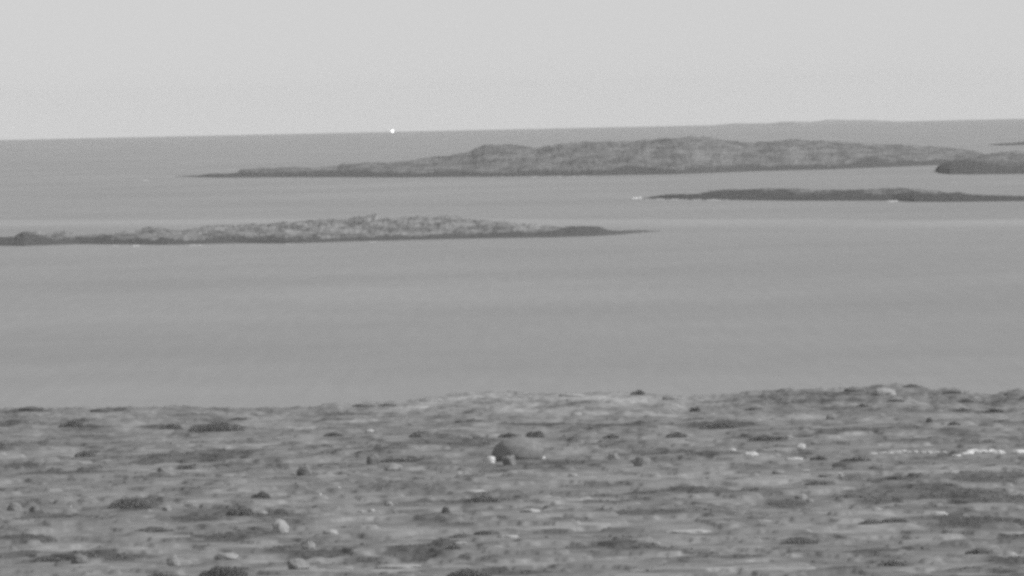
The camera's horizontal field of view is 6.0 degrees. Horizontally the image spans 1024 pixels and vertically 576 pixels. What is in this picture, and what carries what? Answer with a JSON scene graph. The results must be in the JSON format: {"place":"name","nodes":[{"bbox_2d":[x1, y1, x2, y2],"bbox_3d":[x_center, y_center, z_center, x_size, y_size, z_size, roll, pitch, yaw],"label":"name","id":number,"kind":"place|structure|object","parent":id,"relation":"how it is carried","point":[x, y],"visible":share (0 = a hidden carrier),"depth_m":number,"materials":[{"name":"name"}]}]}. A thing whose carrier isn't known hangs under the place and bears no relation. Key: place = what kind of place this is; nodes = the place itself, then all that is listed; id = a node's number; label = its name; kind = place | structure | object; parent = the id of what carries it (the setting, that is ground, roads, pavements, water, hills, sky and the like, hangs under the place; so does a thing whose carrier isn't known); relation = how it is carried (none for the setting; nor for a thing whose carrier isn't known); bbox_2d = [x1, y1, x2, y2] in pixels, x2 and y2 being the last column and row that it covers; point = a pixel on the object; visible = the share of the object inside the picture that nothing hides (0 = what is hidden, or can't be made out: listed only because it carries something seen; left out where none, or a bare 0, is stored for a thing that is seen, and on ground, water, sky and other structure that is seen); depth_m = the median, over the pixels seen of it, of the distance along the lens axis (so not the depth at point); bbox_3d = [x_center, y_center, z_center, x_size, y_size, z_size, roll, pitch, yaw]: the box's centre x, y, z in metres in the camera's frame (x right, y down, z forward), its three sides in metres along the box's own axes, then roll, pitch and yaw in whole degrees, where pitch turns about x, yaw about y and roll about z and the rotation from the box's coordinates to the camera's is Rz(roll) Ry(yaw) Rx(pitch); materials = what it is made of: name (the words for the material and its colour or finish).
{"place":"outdoors","nodes":[
{"label":"outdoors","id":0,"kind":"place"},
{"bbox_2d":[0,213,654,245],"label":"island","id":1,"kind":"structure","parent":0,"point":[376,227],"depth_m":3427.36,"materials":[{"name":"grey stone"}]},
{"bbox_2d":[0,119,1023,408],"bbox_3d":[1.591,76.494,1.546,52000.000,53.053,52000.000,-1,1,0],"label":"sea","id":2,"kind":"structure","parent":0,"point":[704,297],"depth_m":2610.73,"materials":[{"name":"grey liquid"}]},
{"bbox_2d":[114,176,896,245],"bbox_3d":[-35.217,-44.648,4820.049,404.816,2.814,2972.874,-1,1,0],"label":"surf","id":3,"kind":"structure","parent":2,"relation":"on","point":[551,176],"depth_m":4486.61,"materials":[{"name":"liquid"}]},
{"bbox_2d":[0,383,1023,575],"bbox_3d":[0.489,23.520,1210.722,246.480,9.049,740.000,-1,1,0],"label":"ground","id":4,"kind":"structure","parent":0,"point":[541,486],"depth_m":1132.43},
{"bbox_2d":[7,502,22,511],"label":"boulder","id":5,"kind":"object","parent":4,"relation":"on","point":[13,506],"visible":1,"depth_m":1080.26,"materials":[{"name":"stone"}]},
{"bbox_2d":[16,407,43,410],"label":"flat rock","id":6,"kind":"object","parent":4,"relation":"on","point":[30,408],"visible":1,"depth_m":1475.33,"materials":[{"name":"stone"}]},
{"bbox_2d":[29,506,38,511],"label":"boulder","id":7,"kind":"object","parent":4,"relation":"on","point":[34,508],"visible":1,"depth_m":1082.75,"materials":[{"name":"stone"}]},
{"bbox_2d":[39,557,64,561],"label":"juniper bush","id":8,"kind":"object","parent":4,"relation":"on","point":[51,559],"visible":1,"depth_m":948.65,"materials":[{"name":"grey plant"}]},
{"bbox_2d":[58,420,84,426],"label":"juniper bush","id":9,"kind":"object","parent":4,"relation":"on","point":[73,423],"visible":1,"depth_m":1413.36,"materials":[{"name":"grey plant"}]},
{"bbox_2d":[71,553,87,563],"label":"boulder","id":10,"kind":"object","parent":4,"relation":"on","point":[78,558],"visible":1,"depth_m":939.88,"materials":[{"name":"stone"}]},
{"bbox_2d":[74,450,96,456],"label":"juniper bush","id":11,"kind":"object","parent":4,"relation":"on","point":[85,453],"visible":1,"depth_m":1306.38,"materials":[{"name":"grey plant"}]},
{"bbox_2d":[90,409,112,411],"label":"flat rock","id":12,"kind":"object","parent":4,"relation":"on","point":[101,410],"visible":1,"depth_m":1468.66,"materials":[{"name":"stone"}]},
{"bbox_2d":[107,496,153,508],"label":"juniper bush","id":13,"kind":"object","parent":4,"relation":"on","point":[131,502],"visible":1,"depth_m":1088.00,"materials":[{"name":"grey plant"}]},
{"bbox_2d":[152,528,166,531],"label":"juniper bush","id":14,"kind":"object","parent":4,"relation":"on","point":[159,530],"visible":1,"depth_m":1003.76,"materials":[{"name":"grey plant"}]},
{"bbox_2d":[148,572,174,575],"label":"juniper bush","id":15,"kind":"object","parent":4,"relation":"on","point":[159,574],"visible":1,"depth_m":897.54,"materials":[{"name":"grey plant"}]},
{"bbox_2d":[162,505,171,510],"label":"boulder","id":16,"kind":"object","parent":4,"relation":"on","point":[166,508],"visible":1,"depth_m":1073.42,"materials":[{"name":"stone"}]},
{"bbox_2d":[160,424,182,428],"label":"juniper bush","id":17,"kind":"object","parent":4,"relation":"on","point":[170,426],"visible":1,"depth_m":1398.36,"materials":[{"name":"grey plant"}]},
{"bbox_2d":[167,554,180,565],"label":"boulder","id":18,"kind":"object","parent":4,"relation":"on","point":[172,560],"visible":0.91,"depth_m":935.02,"materials":[{"name":"stone"}]},
{"bbox_2d":[177,465,195,469],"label":"juniper bush","id":19,"kind":"object","parent":4,"relation":"on","point":[185,467],"visible":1,"depth_m":1203.34,"materials":[{"name":"grey plant"}]},
{"bbox_2d":[188,420,244,431],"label":"juniper bush","id":20,"kind":"object","parent":4,"relation":"on","point":[216,425],"visible":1,"depth_m":1397.14,"materials":[{"name":"grey plant"}]},
{"bbox_2d":[198,565,248,575],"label":"juniper bush","id":21,"kind":"object","parent":4,"relation":"on","point":[216,570],"visible":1,"depth_m":895.38,"materials":[{"name":"grey plant"}]},
{"bbox_2d":[214,553,238,559],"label":"flat rock","id":22,"kind":"object","parent":4,"relation":"on","point":[226,556],"visible":1,"depth_m":941.62,"materials":[{"name":"stone"}]},
{"bbox_2d":[230,417,246,419],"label":"juniper bush","id":23,"kind":"object","parent":4,"relation":"on","point":[237,418],"visible":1,"depth_m":1433.51,"materials":[{"name":"grey plant"}]},
{"bbox_2d":[226,507,254,515],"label":"juniper bush","id":24,"kind":"object","parent":4,"relation":"on","point":[233,511],"visible":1,"depth_m":1047.84,"materials":[{"name":"grey plant"}]},
{"bbox_2d":[251,491,270,497],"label":"juniper bush","id":25,"kind":"object","parent":4,"relation":"on","point":[261,494],"visible":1,"depth_m":1103.29,"materials":[{"name":"grey plant"}]},
{"bbox_2d":[271,519,288,532],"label":"boulder","id":26,"kind":"object","parent":4,"relation":"on","point":[280,526],"visible":1,"depth_m":995.39,"materials":[{"name":"stone"}]},
{"bbox_2d":[287,558,309,569],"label":"boulder","id":27,"kind":"object","parent":4,"relation":"on","point":[297,563],"visible":1,"depth_m":906.81,"materials":[{"name":"stone"}]},
{"bbox_2d":[296,464,311,474],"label":"boulder","id":28,"kind":"object","parent":4,"relation":"on","point":[304,469],"visible":0.97,"depth_m":1194.45,"materials":[{"name":"stone"}]},
{"bbox_2d":[301,542,315,548],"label":"boulder","id":29,"kind":"object","parent":4,"relation":"on","point":[309,545],"visible":1,"depth_m":963.44,"materials":[{"name":"stone"}]},
{"bbox_2d":[323,529,338,533],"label":"boulder","id":30,"kind":"object","parent":4,"relation":"on","point":[330,531],"visible":1,"depth_m":983.46,"materials":[{"name":"stone"}]},
{"bbox_2d":[324,432,343,436],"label":"juniper bush","id":31,"kind":"object","parent":4,"relation":"on","point":[332,434],"visible":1,"depth_m":1361.40,"materials":[{"name":"grey plant"}]},
{"bbox_2d":[351,404,367,406],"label":"juniper bush","id":32,"kind":"object","parent":4,"relation":"on","point":[359,405],"visible":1,"depth_m":1474.27,"materials":[{"name":"grey plant"}]},
{"bbox_2d":[366,453,379,464],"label":"boulder","id":33,"kind":"object","parent":4,"relation":"on","point":[373,459],"visible":1,"depth_m":1233.84,"materials":[{"name":"stone"}]},
{"bbox_2d":[378,403,397,405],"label":"juniper bush","id":34,"kind":"object","parent":4,"relation":"on","point":[386,404],"visible":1,"depth_m":1470.30,"materials":[{"name":"grey plant"}]},
{"bbox_2d":[384,463,402,470],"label":"boulder","id":35,"kind":"object","parent":4,"relation":"on","point":[393,467],"visible":1,"depth_m":1210.44,"materials":[{"name":"stone"}]},
{"bbox_2d":[375,564,420,568],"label":"flat rock","id":36,"kind":"object","parent":4,"relation":"on","point":[388,566],"visible":1,"depth_m":922.01,"materials":[{"name":"stone"}]},
{"bbox_2d":[380,458,416,462],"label":"juniper bush","id":37,"kind":"object","parent":4,"relation":"on","point":[392,460],"visible":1,"depth_m":1238.60,"materials":[{"name":"grey plant"}]},
{"bbox_2d":[409,432,422,437],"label":"juniper bush","id":38,"kind":"object","parent":4,"relation":"on","point":[417,435],"visible":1,"depth_m":1331.09,"materials":[{"name":"grey plant"}]},
{"bbox_2d":[420,397,442,401],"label":"flat rock","id":39,"kind":"object","parent":4,"relation":"on","point":[430,399],"visible":1,"depth_m":1469.07,"materials":[{"name":"stone"}]},
{"bbox_2d":[441,506,449,512],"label":"juniper bush","id":40,"kind":"object","parent":4,"relation":"on","point":[445,509],"visible":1,"depth_m":1021.54,"materials":[{"name":"grey plant"}]},
{"bbox_2d":[444,544,461,549],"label":"juniper bush","id":41,"kind":"object","parent":4,"relation":"on","point":[452,546],"visible":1,"depth_m":947.64,"materials":[{"name":"grey plant"}]},
{"bbox_2d":[449,535,465,537],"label":"juniper bush","id":42,"kind":"object","parent":4,"relation":"on","point":[458,536],"visible":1,"depth_m":966.46,"materials":[{"name":"grey plant"}]},
{"bbox_2d":[446,568,491,575],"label":"juniper bush","id":43,"kind":"object","parent":4,"relation":"on","point":[464,572],"visible":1,"depth_m":902.55,"materials":[{"name":"grey plant"}]},
{"bbox_2d":[464,489,486,492],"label":"flat rock","id":44,"kind":"object","parent":4,"relation":"on","point":[475,491],"visible":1,"depth_m":1125.26,"materials":[{"name":"stone"}]},
{"bbox_2d":[465,495,500,501],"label":"juniper bush","id":45,"kind":"object","parent":4,"relation":"on","point":[479,498],"visible":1,"depth_m":1083.29,"materials":[{"name":"grey plant"}]},
{"bbox_2d":[474,531,491,534],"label":"juniper bush","id":46,"kind":"object","parent":4,"relation":"on","point":[482,533],"visible":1,"depth_m":971.71,"materials":[{"name":"grey plant"}]},
{"bbox_2d":[485,456,495,462],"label":"boulder","id":47,"kind":"object","parent":4,"relation":"on","point":[490,459],"visible":1,"depth_m":1232.42,"materials":[{"name":"stone"}]},
{"bbox_2d":[498,535,518,537],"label":"flat rock","id":48,"kind":"object","parent":4,"relation":"on","point":[507,536],"visible":1,"depth_m":967.22,"materials":[{"name":"stone"}]},
{"bbox_2d":[502,455,515,464],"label":"boulder","id":49,"kind":"object","parent":4,"relation":"on","point":[508,460],"visible":1,"depth_m":1228.56,"materials":[{"name":"stone"}]},
{"bbox_2d":[498,432,520,437],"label":"juniper bush","id":50,"kind":"object","parent":4,"relation":"on","point":[508,435],"visible":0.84,"depth_m":1328.55,"materials":[{"name":"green plant"}]},
{"bbox_2d":[0,385,1023,575],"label":"heather","id":51,"kind":"object","parent":4,"relation":"on","point":[634,547],"visible":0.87,"depth_m":1096.18,"materials":[{"name":"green plant"}]},
{"bbox_2d":[492,436,543,460],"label":"boulder","id":52,"kind":"object","parent":4,"relation":"on","point":[522,448],"visible":1,"depth_m":1234.23,"materials":[{"name":"stone"}]},
{"bbox_2d":[520,509,539,511],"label":"flat rock","id":53,"kind":"object","parent":4,"relation":"on","point":[530,510],"visible":1,"depth_m":1030.03,"materials":[{"name":"stone"}]},
{"bbox_2d":[525,431,544,436],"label":"juniper bush","id":54,"kind":"object","parent":4,"relation":"on","point":[535,434],"visible":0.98,"depth_m":1330.37,"materials":[{"name":"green plant"}]},
{"bbox_2d":[559,393,585,396],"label":"flat rock","id":55,"kind":"object","parent":4,"relation":"on","point":[569,395],"visible":1,"depth_m":1466.68,"materials":[{"name":"stone"}]},
{"bbox_2d":[602,434,618,437],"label":"juniper bush","id":56,"kind":"object","parent":4,"relation":"on","point":[611,436],"visible":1,"depth_m":1328.41,"materials":[{"name":"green plant"}]},
{"bbox_2d":[608,453,619,459],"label":"boulder","id":57,"kind":"object","parent":4,"relation":"on","point":[613,456],"visible":1,"depth_m":1224.41,"materials":[{"name":"stone"}]},
{"bbox_2d":[630,390,645,394],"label":"juniper bush","id":58,"kind":"object","parent":4,"relation":"on","point":[639,392],"visible":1,"depth_m":1481.04,"materials":[{"name":"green plant"}]},
{"bbox_2d":[632,456,651,465],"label":"boulder","id":59,"kind":"object","parent":4,"relation":"on","point":[642,461],"visible":1,"depth_m":1181.57,"materials":[{"name":"stone"}]},
{"bbox_2d":[662,396,680,399],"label":"flat rock","id":60,"kind":"object","parent":4,"relation":"on","point":[670,398],"visible":1,"depth_m":1463.03,"materials":[{"name":"stone"}]},
{"bbox_2d":[665,431,686,437],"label":"juniper bush","id":61,"kind":"object","parent":4,"relation":"on","point":[676,434],"visible":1,"depth_m":1327.41,"materials":[{"name":"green plant"}]},
{"bbox_2d":[665,529,710,532],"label":"flat rock","id":62,"kind":"object","parent":4,"relation":"on","point":[690,531],"visible":1,"depth_m":986.74,"materials":[{"name":"stone"}]},
{"bbox_2d":[689,407,700,411],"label":"juniper bush","id":63,"kind":"object","parent":4,"relation":"on","point":[695,409],"visible":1,"depth_m":1417.31,"materials":[{"name":"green plant"}]},
{"bbox_2d":[699,421,739,428],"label":"juniper bush","id":64,"kind":"object","parent":4,"relation":"on","point":[720,425],"visible":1,"depth_m":1358.60,"materials":[{"name":"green plant"}]},
{"bbox_2d":[744,452,758,455],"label":"flat rock","id":65,"kind":"object","parent":4,"relation":"on","point":[750,454],"visible":1,"depth_m":1228.10,"materials":[{"name":"stone"}]},
{"bbox_2d":[748,435,786,440],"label":"juniper bush","id":66,"kind":"object","parent":4,"relation":"on","point":[765,438],"visible":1,"depth_m":1304.92,"materials":[{"name":"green plant"}]},
{"bbox_2d":[772,469,784,473],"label":"flat rock","id":67,"kind":"object","parent":4,"relation":"on","point":[778,471],"visible":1,"depth_m":1152.47,"materials":[{"name":"stone"}]},
{"bbox_2d":[785,457,802,459],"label":"flat rock","id":68,"kind":"object","parent":4,"relation":"on","point":[795,458],"visible":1,"depth_m":1221.55,"materials":[{"name":"stone"}]},
{"bbox_2d":[779,539,818,544],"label":"juniper bush","id":69,"kind":"object","parent":4,"relation":"on","point":[798,541],"visible":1,"depth_m":952.16,"materials":[{"name":"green plant"}]},
{"bbox_2d":[796,443,805,448],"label":"boulder","id":70,"kind":"object","parent":4,"relation":"on","point":[801,446],"visible":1,"depth_m":1257.14,"materials":[{"name":"stone"}]},
{"bbox_2d":[795,493,807,498],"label":"boulder","id":71,"kind":"object","parent":4,"relation":"on","point":[802,496],"visible":1,"depth_m":1087.28,"materials":[{"name":"stone"}]},
{"bbox_2d":[804,481,829,484],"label":"juniper bush","id":72,"kind":"object","parent":4,"relation":"on","point":[817,483],"visible":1,"depth_m":1116.79,"materials":[{"name":"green plant"}]},
{"bbox_2d":[810,456,827,459],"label":"juniper bush","id":73,"kind":"object","parent":4,"relation":"on","point":[819,458],"visible":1,"depth_m":1218.26,"materials":[{"name":"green plant"}]},
{"bbox_2d":[826,414,834,418],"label":"boulder","id":74,"kind":"object","parent":4,"relation":"on","point":[831,416],"visible":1,"depth_m":1373.33,"materials":[{"name":"stone"}]},
{"bbox_2d":[819,471,843,476],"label":"flat rock","id":75,"kind":"object","parent":4,"relation":"on","point":[832,474],"visible":1,"depth_m":1146.62,"materials":[{"name":"stone"}]},
{"bbox_2d":[844,387,863,391],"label":"flat rock","id":76,"kind":"object","parent":4,"relation":"on","point":[854,389],"visible":1,"depth_m":1469.95,"materials":[{"name":"stone"}]},
{"bbox_2d":[839,457,870,461],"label":"juniper bush","id":77,"kind":"object","parent":4,"relation":"on","point":[856,459],"visible":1,"depth_m":1195.82,"materials":[{"name":"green plant"}]},
{"bbox_2d":[857,520,882,524],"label":"juniper bush","id":78,"kind":"object","parent":4,"relation":"on","point":[867,522],"visible":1,"depth_m":989.05,"materials":[{"name":"grey plant"}]},
{"bbox_2d":[870,388,895,395],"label":"flat rock","id":79,"kind":"object","parent":4,"relation":"on","point":[882,391],"visible":1,"depth_m":1447.98,"materials":[{"name":"stone"}]},
{"bbox_2d":[877,560,906,565],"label":"juniper bush","id":80,"kind":"object","parent":4,"relation":"on","point":[893,563],"visible":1,"depth_m":897.06,"materials":[{"name":"grey plant"}]},
{"bbox_2d":[880,517,907,521],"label":"juniper bush","id":81,"kind":"object","parent":4,"relation":"on","point":[893,519],"visible":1,"depth_m":991.37,"materials":[{"name":"grey plant"}]},
{"bbox_2d":[885,475,905,479],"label":"juniper bush","id":82,"kind":"object","parent":4,"relation":"on","point":[894,477],"visible":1,"depth_m":1122.42,"materials":[{"name":"grey plant"}]},
{"bbox_2d":[886,399,904,401],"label":"juniper bush","id":83,"kind":"object","parent":4,"relation":"on","point":[895,400],"visible":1,"depth_m":1417.79,"materials":[{"name":"grey plant"}]},
{"bbox_2d":[931,511,947,514],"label":"flat rock","id":84,"kind":"object","parent":4,"relation":"on","point":[938,513],"visible":1,"depth_m":1004.66,"materials":[{"name":"stone"}]},
{"bbox_2d":[942,389,961,393],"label":"flat rock","id":85,"kind":"object","parent":4,"relation":"on","point":[951,391],"visible":1,"depth_m":1462.94,"materials":[{"name":"stone"}]},
{"bbox_2d":[947,421,960,424],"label":"juniper bush","id":86,"kind":"object","parent":4,"relation":"on","point":[953,423],"visible":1,"depth_m":1341.09,"materials":[{"name":"grey plant"}]},
{"bbox_2d":[953,408,970,411],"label":"juniper bush","id":87,"kind":"object","parent":4,"relation":"on","point":[962,410],"visible":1,"depth_m":1398.95,"materials":[{"name":"grey plant"}]},
{"bbox_2d":[958,399,973,401],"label":"juniper bush","id":88,"kind":"object","parent":4,"relation":"on","point":[966,400],"visible":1,"depth_m":1434.12,"materials":[{"name":"grey plant"}]},
{"bbox_2d":[965,548,989,553],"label":"juniper bush","id":89,"kind":"object","parent":4,"relation":"on","point":[977,551],"visible":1,"depth_m":919.08,"materials":[{"name":"grey plant"}]},
{"bbox_2d":[975,449,987,453],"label":"white stone","id":90,"kind":"object","parent":4,"relation":"on","point":[979,451],"visible":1,"depth_m":1219.15,"materials":[{"name":"stone"}]},
{"bbox_2d":[984,408,1004,412],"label":"juniper bush","id":91,"kind":"object","parent":4,"relation":"on","point":[993,410],"visible":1,"depth_m":1403.97,"materials":[{"name":"grey plant"}]},
{"bbox_2d":[992,450,1004,453],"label":"white stone","id":92,"kind":"object","parent":4,"relation":"on","point":[997,452],"visible":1,"depth_m":1216.49,"materials":[{"name":"stone"}]},
{"bbox_2d":[999,532,1022,534],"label":"flat rock","id":93,"kind":"object","parent":4,"relation":"on","point":[1009,533],"visible":1,"depth_m":963.96,"materials":[{"name":"stone"}]},
{"bbox_2d":[1004,392,1018,395],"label":"flat rock","id":94,"kind":"object","parent":4,"relation":"on","point":[1010,393],"visible":0.94,"depth_m":1477.69,"materials":[{"name":"stone"}]},
{"bbox_2d":[1012,450,1023,453],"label":"white stone","id":95,"kind":"object","parent":4,"relation":"on","point":[1018,452],"visible":1,"depth_m":1211.11,"materials":[{"name":"stone"}]},
{"bbox_2d":[0,0,1023,139],"label":"sky","id":96,"kind":"structure","parent":0,"point":[69,69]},
{"bbox_2d":[175,136,984,177],"bbox_3d":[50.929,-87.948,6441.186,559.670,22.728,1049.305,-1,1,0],"label":"island","id":97,"kind":"structure","parent":0,"point":[687,155],"depth_m":6195.38,"materials":[{"name":"grey stone"}]},
{"bbox_2d":[643,187,1023,201],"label":"island","id":98,"kind":"structure","parent":0,"point":[902,194],"depth_m":4335.70,"materials":[{"name":"grey stone"}]},
{"bbox_2d":[712,119,1023,125],"bbox_3d":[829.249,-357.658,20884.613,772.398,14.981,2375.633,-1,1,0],"label":"island","id":99,"kind":"structure","parent":0,"point":[832,122],"depth_m":20194.14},
{"bbox_2d":[935,151,1023,173],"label":"island","id":100,"kind":"structure","parent":0,"point":[1010,162],"depth_m":5565.04,"materials":[{"name":"grey stone"}]},
{"bbox_2d":[991,142,1023,144],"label":"island","id":101,"kind":"structure","parent":0,"point":[1019,143],"depth_m":8355.21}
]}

